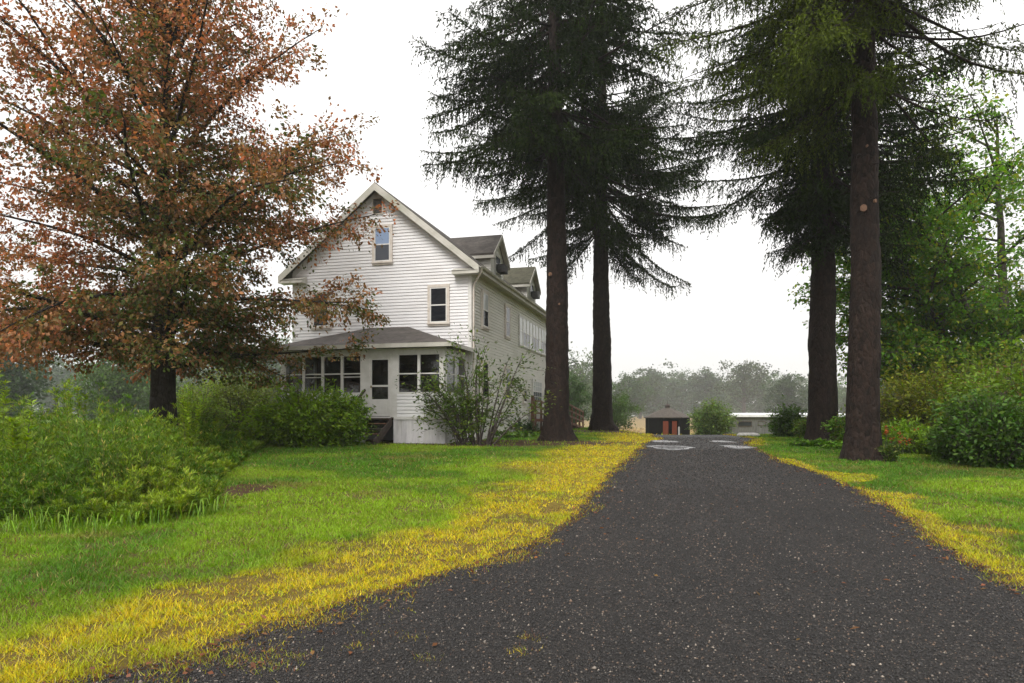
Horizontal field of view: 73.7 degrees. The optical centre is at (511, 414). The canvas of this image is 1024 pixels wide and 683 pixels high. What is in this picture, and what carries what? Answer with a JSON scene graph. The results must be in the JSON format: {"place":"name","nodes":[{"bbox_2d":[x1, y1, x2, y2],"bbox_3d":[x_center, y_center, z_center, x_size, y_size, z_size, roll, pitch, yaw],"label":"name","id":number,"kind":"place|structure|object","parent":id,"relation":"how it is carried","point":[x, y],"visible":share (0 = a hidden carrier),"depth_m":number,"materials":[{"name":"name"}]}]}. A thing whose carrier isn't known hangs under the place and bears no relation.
{"place":"outdoors","nodes":[
{"label":"outdoors","id":0,"kind":"place"},
{"bbox_2d":[0,416,1023,682],"bbox_3d":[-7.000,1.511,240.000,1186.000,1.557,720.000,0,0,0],"label":"ground","id":1,"kind":"structure","parent":0,"point":[272,598],"depth_m":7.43,"materials":[{"name":"plant"}]},
{"bbox_2d":[0,371,10,441],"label":"sapling","id":2,"kind":"object","parent":1,"relation":"on","point":[5,391],"visible":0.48,"depth_m":13.05,"materials":[{"name":"green plant"}]},
{"bbox_2d":[3,399,38,475],"bbox_3d":[-7.398,0.562,10.302,0.459,1.625,0.236,0,0,-26],"label":"sapling","id":3,"kind":"object","parent":1,"relation":"on","point":[14,431],"visible":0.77,"depth_m":10.29,"materials":[{"name":"green plant"}]},
{"bbox_2d":[0,352,71,426],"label":"broadleaf tree","id":4,"kind":"object","parent":1,"relation":"on","point":[19,384],"visible":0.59,"depth_m":74.18,"materials":[{"name":"green plant"}]},
{"bbox_2d":[15,355,94,416],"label":"broadleaf tree","id":5,"kind":"object","parent":1,"relation":"on","point":[58,377],"visible":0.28,"depth_m":239.82,"materials":[{"name":"green plant"}]},
{"bbox_2d":[49,378,74,436],"bbox_3d":[-9.191,0.230,13.998,0.510,1.970,0.293,0,0,0],"label":"sapling","id":6,"kind":"object","parent":1,"relation":"on","point":[62,392],"visible":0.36,"depth_m":13.97,"materials":[{"name":"green plant"}]},
{"bbox_2d":[66,386,89,436],"bbox_3d":[-9.229,0.280,14.506,0.263,1.822,0.529,0,0,34],"label":"sapling","id":7,"kind":"object","parent":1,"relation":"on","point":[80,405],"visible":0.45,"depth_m":14.51,"materials":[{"name":"green plant"}]},
{"bbox_2d":[61,353,115,418],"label":"broadleaf tree","id":8,"kind":"object","parent":1,"relation":"on","point":[80,384],"visible":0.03,"depth_m":260.38,"materials":[{"name":"green plant"}]},
{"bbox_2d":[58,350,149,422],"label":"broadleaf tree","id":9,"kind":"object","parent":1,"relation":"on","point":[112,390],"visible":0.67,"depth_m":68.66,"materials":[{"name":"green plant"}]},
{"bbox_2d":[0,491,230,534],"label":"long grass","id":10,"kind":"structure","parent":1,"relation":"on","point":[54,522],"depth_m":8.70,"materials":[{"name":"green plant"}]},
{"bbox_2d":[0,380,268,521],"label":"weeds","id":11,"kind":"object","parent":1,"relation":"on","point":[121,459],"visible":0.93,"depth_m":10.21,"materials":[{"name":"green plant"}]},
{"bbox_2d":[112,359,206,422],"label":"broadleaf tree","id":12,"kind":"object","parent":1,"relation":"on","point":[177,389],"visible":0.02,"depth_m":84.89,"materials":[{"name":"green plant"}]},
{"bbox_2d":[179,393,203,446],"bbox_3d":[-7.335,0.336,15.596,0.336,1.649,0.599,0,0,14],"label":"sapling","id":13,"kind":"object","parent":1,"relation":"on","point":[188,419],"visible":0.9,"depth_m":15.45,"materials":[{"name":"green plant"}]},
{"bbox_2d":[0,0,400,434],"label":"autumn tree","id":14,"kind":"object","parent":1,"relation":"on","point":[164,29],"visible":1,"depth_m":17.40,"materials":[{"name":"orange plant"}]},
{"bbox_2d":[176,358,224,397],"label":"broadleaf tree","id":15,"kind":"object","parent":1,"relation":"on","point":[183,381],"visible":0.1,"depth_m":256.49,"materials":[{"name":"green plant"}]},
{"bbox_2d":[176,368,238,433],"bbox_3d":[-12.371,-0.420,26.896,2.987,2.903,2.891,0,0,0],"label":"olive shrub","id":16,"kind":"object","parent":1,"relation":"on","point":[206,409],"visible":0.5,"depth_m":26.88,"materials":[{"name":"green plant"}]},
{"bbox_2d":[195,355,256,401],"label":"broadleaf tree","id":17,"kind":"object","parent":1,"relation":"on","point":[216,376],"visible":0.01,"depth_m":214.87,"materials":[{"name":"green plant"}]},
{"bbox_2d":[176,362,280,436],"bbox_3d":[-11.916,-0.824,29.708,5.637,3.705,5.375,0,0,0],"label":"olive shrub","id":18,"kind":"object","parent":1,"relation":"on","point":[235,396],"visible":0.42,"depth_m":28.72,"materials":[{"name":"green plant"}]},
{"bbox_2d":[218,335,291,401],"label":"broadleaf tree","id":19,"kind":"object","parent":1,"relation":"on","point":[278,365],"visible":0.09,"depth_m":193.32,"materials":[{"name":"green plant"}]},
{"bbox_2d":[232,410,277,444],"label":"leafy shrub","id":20,"kind":"object","parent":1,"relation":"on","point":[244,427],"visible":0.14,"depth_m":22.20,"materials":[{"name":"green plant"}]},
{"bbox_2d":[230,373,370,447],"bbox_3d":[-6.631,-0.142,21.516,4.476,2.429,2.971,0,0,0],"label":"leafy shrub","id":21,"kind":"object","parent":1,"relation":"on","point":[301,419],"visible":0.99,"depth_m":21.09,"materials":[{"name":"green plant"}]},
{"bbox_2d":[316,377,379,446],"bbox_3d":[-5.521,-0.085,22.038,2.595,2.296,2.278,0,0,0],"label":"leafy shrub","id":22,"kind":"object","parent":1,"relation":"on","point":[362,431],"visible":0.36,"depth_m":21.75,"materials":[{"name":"green plant"}]},
{"bbox_2d":[278,182,545,444],"bbox_3d":[-3.562,-3.986,32.780,8.545,11.212,20.335,0,0,15],"label":"farmhouse","id":23,"kind":"object","parent":1,"relation":"on","point":[429,280],"visible":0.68,"depth_m":26.54,"materials":[{"name":"white wood"}]},
{"bbox_2d":[287,358,299,391],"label":"porch window","id":24,"kind":"structure","parent":23,"relation":"in","point":[289,371],"depth_m":25.84,"materials":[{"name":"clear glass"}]},
{"bbox_2d":[285,356,302,394],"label":"porch window","id":25,"kind":"structure","parent":23,"relation":"in","point":[286,356],"depth_m":25.00,"materials":[{"name":"white wood"}]},
{"bbox_2d":[300,360,315,392],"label":"porch window","id":26,"kind":"structure","parent":23,"relation":"in","point":[312,381],"depth_m":26.99,"materials":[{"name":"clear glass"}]},
{"bbox_2d":[303,355,321,394],"bbox_3d":[-7.221,-1.445,24.808,0.775,1.430,0.120,0,0,15],"label":"porch window","id":27,"kind":"structure","parent":23,"relation":"in","point":[304,372],"depth_m":24.86,"materials":[{"name":"white wood"}]},
{"bbox_2d":[311,290,331,329],"bbox_3d":[-7.639,-4.185,27.299,0.920,1.570,0.129,0,0,15],"label":"window","id":28,"kind":"structure","parent":23,"relation":"in","point":[313,323],"depth_m":27.27,"materials":[{"name":"white glass"}]},
{"bbox_2d":[322,355,341,394],"bbox_3d":[-6.471,-1.445,24.612,0.775,1.430,0.120,0,0,15],"label":"porch window","id":29,"kind":"structure","parent":23,"relation":"in","point":[323,362],"depth_m":24.67,"materials":[{"name":"white wood"}]},
{"bbox_2d":[342,354,360,394],"bbox_3d":[-5.721,-1.445,24.417,0.775,1.430,0.120,0,0,15],"label":"porch window","id":30,"kind":"structure","parent":23,"relation":"in","point":[343,373],"depth_m":24.46,"materials":[{"name":"white wood"}]},
{"bbox_2d":[370,357,389,415],"bbox_3d":[-4.663,-0.995,24.089,0.764,2.070,0.080,0,0,15],"label":"screen door","id":31,"kind":"structure","parent":23,"relation":"in","point":[382,408],"depth_m":24.08,"materials":[{"name":"white wood"}]},
{"bbox_2d":[371,224,392,264],"bbox_3d":[-5.054,-6.640,26.625,0.900,1.560,0.129,0,0,15],"label":"window","id":32,"kind":"structure","parent":23,"relation":"in","point":[380,256],"depth_m":26.59,"materials":[{"name":"white glass"}]},
{"bbox_2d":[400,364,414,391],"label":"window","id":33,"kind":"structure","parent":23,"relation":"in","point":[406,368],"depth_m":26.32,"materials":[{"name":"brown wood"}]},
{"bbox_2d":[397,353,418,393],"bbox_3d":[-3.622,-1.445,23.869,0.800,1.430,0.120,0,0,15],"label":"porch window","id":34,"kind":"structure","parent":23,"relation":"in","point":[398,354],"depth_m":23.88,"materials":[{"name":"white wood"}]},
{"bbox_2d":[419,352,440,393],"bbox_3d":[-2.845,-1.445,23.667,0.810,1.430,0.120,0,0,15],"label":"porch window","id":35,"kind":"structure","parent":23,"relation":"in","point":[439,353],"depth_m":23.67,"materials":[{"name":"white wood"}]},
{"bbox_2d":[427,284,449,325],"bbox_3d":[-2.801,-4.185,26.038,0.920,1.570,0.129,0,0,15],"label":"window","id":36,"kind":"structure","parent":23,"relation":"in","point":[438,296],"depth_m":26.01,"materials":[{"name":"white glass"}]},
{"bbox_2d":[447,353,455,393],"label":"porch window","id":37,"kind":"structure","parent":23,"relation":"in","point":[452,373],"depth_m":24.16,"materials":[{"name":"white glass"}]},
{"bbox_2d":[456,355,465,393],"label":"porch window","id":38,"kind":"structure","parent":23,"relation":"in","point":[458,369],"depth_m":25.22,"materials":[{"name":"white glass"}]},
{"bbox_2d":[481,289,489,331],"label":"window","id":39,"kind":"structure","parent":23,"relation":"in","point":[484,294],"depth_m":27.21,"materials":[{"name":"white glass"}]},
{"bbox_2d":[481,359,489,399],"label":"window","id":40,"kind":"structure","parent":23,"relation":"in","point":[486,390],"depth_m":27.34,"materials":[{"name":"white wood"}]},
{"bbox_2d":[504,365,510,401],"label":"window","id":41,"kind":"structure","parent":23,"relation":"in","point":[508,368],"depth_m":30.63,"materials":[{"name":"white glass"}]},
{"bbox_2d":[504,303,511,340],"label":"window","id":42,"kind":"structure","parent":23,"relation":"in","point":[507,308],"depth_m":30.63,"materials":[{"name":"white glass"}]},
{"bbox_2d":[518,314,523,346],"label":"window","id":43,"kind":"structure","parent":23,"relation":"in","point":[520,318],"depth_m":32.99,"materials":[{"name":"white glass"}]},
{"bbox_2d":[522,389,526,404],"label":"window","id":44,"kind":"structure","parent":23,"relation":"in","point":[524,400],"depth_m":33.79,"materials":[{"name":"white glass"}]},
{"bbox_2d":[522,317,526,348],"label":"window","id":45,"kind":"structure","parent":23,"relation":"in","point":[524,319],"depth_m":33.80,"materials":[{"name":"white glass"}]},
{"bbox_2d":[526,319,529,349],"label":"window","id":46,"kind":"structure","parent":23,"relation":"in","point":[528,321],"depth_m":34.62,"materials":[{"name":"white glass"}]},
{"bbox_2d":[530,321,533,350],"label":"window","id":47,"kind":"structure","parent":23,"relation":"in","point":[531,323],"depth_m":35.28,"materials":[{"name":"white glass"}]},
{"bbox_2d":[532,323,536,352],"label":"window","id":48,"kind":"structure","parent":23,"relation":"in","point":[534,325],"depth_m":35.95,"materials":[{"name":"white glass"}]},
{"bbox_2d":[531,379,541,403],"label":"window","id":49,"kind":"structure","parent":23,"relation":"in","point":[537,390],"depth_m":36.64,"materials":[{"name":"white glass"}]},
{"bbox_2d":[536,324,538,353],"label":"window","id":50,"kind":"structure","parent":23,"relation":"in","point":[537,327],"depth_m":36.66,"materials":[{"name":"white glass"}]},
{"bbox_2d":[539,326,541,354],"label":"window","id":51,"kind":"structure","parent":23,"relation":"in","point":[540,328],"depth_m":37.40,"materials":[{"name":"white glass"}]},
{"bbox_2d":[542,328,544,355],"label":"window","id":52,"kind":"structure","parent":23,"relation":"in","point":[543,329],"depth_m":38.10,"materials":[{"name":"white glass"}]},
{"bbox_2d":[544,330,545,356],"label":"window","id":53,"kind":"structure","parent":23,"relation":"in","point":[544,330],"depth_m":38.63,"materials":[{"name":"white glass"}]},
{"bbox_2d":[1,373,846,416],"bbox_3d":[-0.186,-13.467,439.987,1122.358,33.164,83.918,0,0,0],"label":"woods","id":54,"kind":"object","parent":1,"relation":"on","point":[635,415],"visible":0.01,"depth_m":420.66,"materials":[{"name":"green plant"}]},
{"bbox_2d":[429,381,502,444],"bbox_3d":[-1.529,-0.029,22.772,2.453,2.169,1.721,0,0,0],"label":"open shrub","id":55,"kind":"object","parent":1,"relation":"on","point":[464,414],"visible":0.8,"depth_m":22.69,"materials":[{"name":"green plant"}]},
{"bbox_2d":[395,322,561,444],"bbox_3d":[-1.154,-1.000,22.873,5.603,4.134,3.180,0,0,0],"label":"open shrub","id":56,"kind":"object","parent":1,"relation":"on","point":[444,400],"visible":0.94,"depth_m":22.75,"materials":[{"name":"green plant"}]},
{"bbox_2d":[495,429,538,437],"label":"bush","id":57,"kind":"object","parent":1,"relation":"on","point":[525,433],"visible":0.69,"depth_m":28.43,"materials":[{"name":"green plant"}]},
{"bbox_2d":[510,415,538,433],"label":"bush","id":58,"kind":"object","parent":1,"relation":"on","point":[527,427],"visible":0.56,"depth_m":31.29,"materials":[{"name":"green plant"}]},
{"bbox_2d":[531,395,583,431],"bbox_3d":[2.725,0.060,38.742,1.445,2.120,8.445,0,0,15],"label":"fence","id":59,"kind":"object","parent":1,"relation":"on","point":[575,425],"depth_m":37.99,"materials":[{"name":"brown wood"}]},
{"bbox_2d":[408,0,713,441],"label":"spruce tree","id":60,"kind":"object","parent":1,"relation":"on","point":[536,122],"visible":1,"depth_m":25.38,"materials":[{"name":"green plant"}]},
{"bbox_2d":[569,341,581,372],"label":"broadleaf tree","id":61,"kind":"object","parent":1,"relation":"on","point":[571,362],"visible":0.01,"depth_m":206.29,"materials":[{"name":"green plant"}]},
{"bbox_2d":[569,370,591,424],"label":"broadleaf tree","id":62,"kind":"object","parent":1,"relation":"on","point":[578,391],"visible":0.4,"depth_m":65.29,"materials":[{"name":"green plant"}]},
{"bbox_2d":[569,347,592,419],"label":"broadleaf tree","id":63,"kind":"object","parent":1,"relation":"on","point":[584,367],"visible":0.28,"depth_m":200.29,"materials":[{"name":"green plant"}]},
{"bbox_2d":[472,0,735,430],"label":"spruce tree","id":64,"kind":"object","parent":1,"relation":"on","point":[644,218],"visible":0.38,"depth_m":37.49,"materials":[{"name":"green plant"}]},
{"bbox_2d":[585,382,645,429],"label":"broadleaf tree","id":65,"kind":"object","parent":1,"relation":"on","point":[620,410],"visible":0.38,"depth_m":59.15,"materials":[{"name":"green plant"}]},
{"bbox_2d":[612,371,657,419],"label":"broadleaf tree","id":66,"kind":"object","parent":1,"relation":"on","point":[632,386],"visible":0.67,"depth_m":228.63,"materials":[{"name":"green plant"}]},
{"bbox_2d":[619,374,666,418],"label":"broadleaf tree","id":67,"kind":"object","parent":1,"relation":"on","point":[653,383],"visible":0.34,"depth_m":272.91,"materials":[{"name":"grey plant"}]},
{"bbox_2d":[631,359,685,414],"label":"broadleaf tree","id":68,"kind":"object","parent":1,"relation":"on","point":[661,395],"visible":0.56,"depth_m":326.00,"materials":[{"name":"green plant"}]},
{"bbox_2d":[644,401,689,434],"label":"octagonal shed","id":69,"kind":"structure","parent":1,"relation":"on","point":[667,420],"depth_m":58.72,"materials":[{"name":"brown wood"}]},
{"bbox_2d":[663,421,667,434],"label":"door","id":70,"kind":"structure","parent":69,"relation":"in","point":[665,423],"depth_m":58.13,"materials":[{"name":"red wood"}]},
{"bbox_2d":[672,421,676,434],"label":"door","id":71,"kind":"structure","parent":69,"relation":"in","point":[674,423],"depth_m":58.13,"materials":[{"name":"red wood"}]},
{"bbox_2d":[660,368,701,416],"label":"broadleaf tree","id":72,"kind":"object","parent":1,"relation":"on","point":[684,405],"visible":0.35,"depth_m":360.50,"materials":[{"name":"green plant"}]},
{"bbox_2d":[678,366,733,413],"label":"broadleaf tree","id":73,"kind":"object","parent":1,"relation":"on","point":[707,382],"visible":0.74,"depth_m":304.85,"materials":[{"name":"green plant"}]},
{"bbox_2d":[686,393,738,434],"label":"round bush","id":74,"kind":"object","parent":1,"relation":"on","point":[713,419],"visible":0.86,"depth_m":55.27,"materials":[{"name":"green plant"}]},
{"bbox_2d":[720,377,749,412],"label":"broadleaf tree","id":75,"kind":"object","parent":1,"relation":"on","point":[734,406],"visible":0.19,"depth_m":368.87,"materials":[{"name":"green plant"}]},
{"bbox_2d":[706,360,773,412],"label":"broadleaf tree","id":76,"kind":"object","parent":1,"relation":"on","point":[743,377],"visible":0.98,"depth_m":262.88,"materials":[{"name":"green plant"}]},
{"bbox_2d":[736,373,783,412],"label":"broadleaf tree","id":77,"kind":"object","parent":1,"relation":"on","point":[757,402],"visible":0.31,"depth_m":326.74,"materials":[{"name":"green plant"}]},
{"bbox_2d":[757,368,807,412],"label":"broadleaf tree","id":78,"kind":"object","parent":1,"relation":"on","point":[789,386],"visible":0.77,"depth_m":191.67,"materials":[{"name":"green plant"}]},
{"bbox_2d":[758,394,807,436],"bbox_3d":[12.007,0.055,29.911,2.189,1.954,2.292,0,0,0],"label":"round bush","id":79,"kind":"object","parent":1,"relation":"on","point":[781,425],"visible":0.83,"depth_m":29.76,"materials":[{"name":"green plant"}]},
{"bbox_2d":[725,413,844,433],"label":"barn","id":80,"kind":"structure","parent":1,"relation":"on","point":[748,422],"depth_m":58.02,"materials":[{"name":"white wood"}]},
{"bbox_2d":[738,421,751,426],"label":"window","id":81,"kind":"structure","parent":80,"relation":"in","point":[741,423],"depth_m":57.99,"materials":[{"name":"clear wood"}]},
{"bbox_2d":[756,420,766,433],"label":"door","id":82,"kind":"structure","parent":80,"relation":"in","point":[759,429],"depth_m":58.02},
{"bbox_2d":[788,417,805,437],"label":"weedy bush","id":83,"kind":"object","parent":1,"relation":"on","point":[800,428],"visible":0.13,"depth_m":27.45,"materials":[{"name":"green plant"}]},
{"bbox_2d":[787,438,833,446],"bbox_3d":[9.462,0.879,21.489,1.574,0.397,0.769,0,0,0],"label":"planting","id":84,"kind":"object","parent":1,"relation":"on","point":[819,442],"visible":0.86,"depth_m":21.36,"materials":[{"name":"green plant"}]},
{"bbox_2d":[796,381,841,410],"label":"broadleaf tree","id":85,"kind":"object","parent":1,"relation":"on","point":[807,395],"visible":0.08,"depth_m":217.90,"materials":[{"name":"green plant"}]},
{"bbox_2d":[821,440,842,448],"bbox_3d":[9.766,0.918,20.469,0.978,0.344,0.715,0,0,0],"label":"planting","id":86,"kind":"object","parent":1,"relation":"on","point":[830,444],"visible":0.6,"depth_m":20.39,"materials":[{"name":"green plant"}]},
{"bbox_2d":[820,404,845,441],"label":"weedy bush","id":87,"kind":"object","parent":1,"relation":"on","point":[836,428],"visible":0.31,"depth_m":22.38,"materials":[{"name":"green plant"}]},
{"bbox_2d":[649,0,1023,461],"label":"spruce tree","id":88,"kind":"object","parent":1,"relation":"on","point":[860,30],"visible":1,"depth_m":16.84,"materials":[{"name":"green plant"}]},
{"bbox_2d":[837,378,846,413],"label":"broadleaf tree","id":89,"kind":"object","parent":1,"relation":"on","point":[842,402],"visible":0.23,"depth_m":241.29,"materials":[{"name":"green plant"}]},
{"bbox_2d":[671,0,1017,441],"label":"spruce tree","id":90,"kind":"object","parent":1,"relation":"on","point":[813,211],"visible":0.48,"depth_m":24.08,"materials":[{"name":"green plant"}]},
{"bbox_2d":[877,439,901,461],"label":"fern clump","id":91,"kind":"object","parent":1,"relation":"on","point":[889,453],"visible":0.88,"depth_m":16.47,"materials":[{"name":"green plant"}]},
{"bbox_2d":[883,425,918,452],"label":"red flowers","id":92,"kind":"object","parent":1,"relation":"on","point":[909,439],"visible":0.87,"depth_m":18.23,"materials":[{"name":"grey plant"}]},
{"bbox_2d":[787,69,1023,393],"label":"maple tree","id":93,"kind":"object","parent":1,"relation":"on","point":[956,310],"visible":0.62,"depth_m":27.06,"materials":[{"name":"green plant"}]},
{"bbox_2d":[881,416,929,451],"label":"fern clump","id":94,"kind":"object","parent":1,"relation":"on","point":[902,427],"visible":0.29,"depth_m":19.21,"materials":[{"name":"green plant"}]},
{"bbox_2d":[896,425,936,454],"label":"fern clump","id":95,"kind":"object","parent":1,"relation":"on","point":[917,446],"visible":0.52,"depth_m":18.36,"materials":[{"name":"green plant"}]},
{"bbox_2d":[845,347,1000,432],"bbox_3d":[14.695,-0.691,24.008,6.264,3.474,4.607,0,0,0],"label":"yellowing shrub","id":96,"kind":"object","parent":1,"relation":"on","point":[899,402],"visible":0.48,"depth_m":23.51,"materials":[{"name":"green plant"}]},
{"bbox_2d":[916,420,961,459],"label":"rounded shrub","id":97,"kind":"object","parent":1,"relation":"on","point":[935,450],"visible":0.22,"depth_m":16.81,"materials":[{"name":"green plant"}]},
{"bbox_2d":[911,336,1023,426],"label":"yellowing shrub","id":98,"kind":"object","parent":1,"relation":"on","point":[1006,348],"visible":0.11,"depth_m":22.84,"materials":[{"name":"green plant"}]},
{"bbox_2d":[923,381,1023,467],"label":"rounded shrub","id":99,"kind":"object","parent":1,"relation":"on","point":[992,435],"visible":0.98,"depth_m":14.96,"materials":[{"name":"green plant"}]},
{"bbox_2d":[925,358,1022,425],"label":"rounded shrub","id":100,"kind":"object","parent":1,"relation":"on","point":[949,389],"visible":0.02,"depth_m":19.50,"materials":[{"name":"green plant"}]},
{"bbox_2d":[936,324,1023,461],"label":"rounded shrub","id":101,"kind":"object","parent":1,"relation":"on","point":[1009,386],"visible":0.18,"depth_m":16.38,"materials":[{"name":"green plant"}]},
{"bbox_2d":[0,0,1023,415],"label":"sky","id":102,"kind":"structure","parent":0,"point":[737,311],"materials":[{"name":"white"}]},
{"bbox_2d":[42,434,1023,682],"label":"driveway","id":103,"kind":"structure","parent":0,"point":[625,678],"depth_m":5.33,"materials":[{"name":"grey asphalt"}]},
{"bbox_2d":[90,439,1023,678],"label":"fallen leaves","id":104,"kind":"object","parent":103,"relation":"on","point":[253,664],"visible":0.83,"depth_m":6.83,"materials":[{"name":"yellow plant"}]},
{"bbox_2d":[652,440,677,441],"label":"puddle","id":105,"kind":"object","parent":103,"relation":"on","point":[663,441],"visible":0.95,"depth_m":24.66,"materials":[{"name":"liquid"}]},
{"bbox_2d":[647,445,695,449],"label":"puddle","id":106,"kind":"object","parent":103,"relation":"on","point":[670,447],"visible":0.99,"depth_m":20.94,"materials":[{"name":"liquid"}]},
{"bbox_2d":[719,445,755,448],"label":"puddle","id":107,"kind":"object","parent":103,"relation":"on","point":[732,446],"visible":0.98,"depth_m":21.45,"materials":[{"name":"liquid"}]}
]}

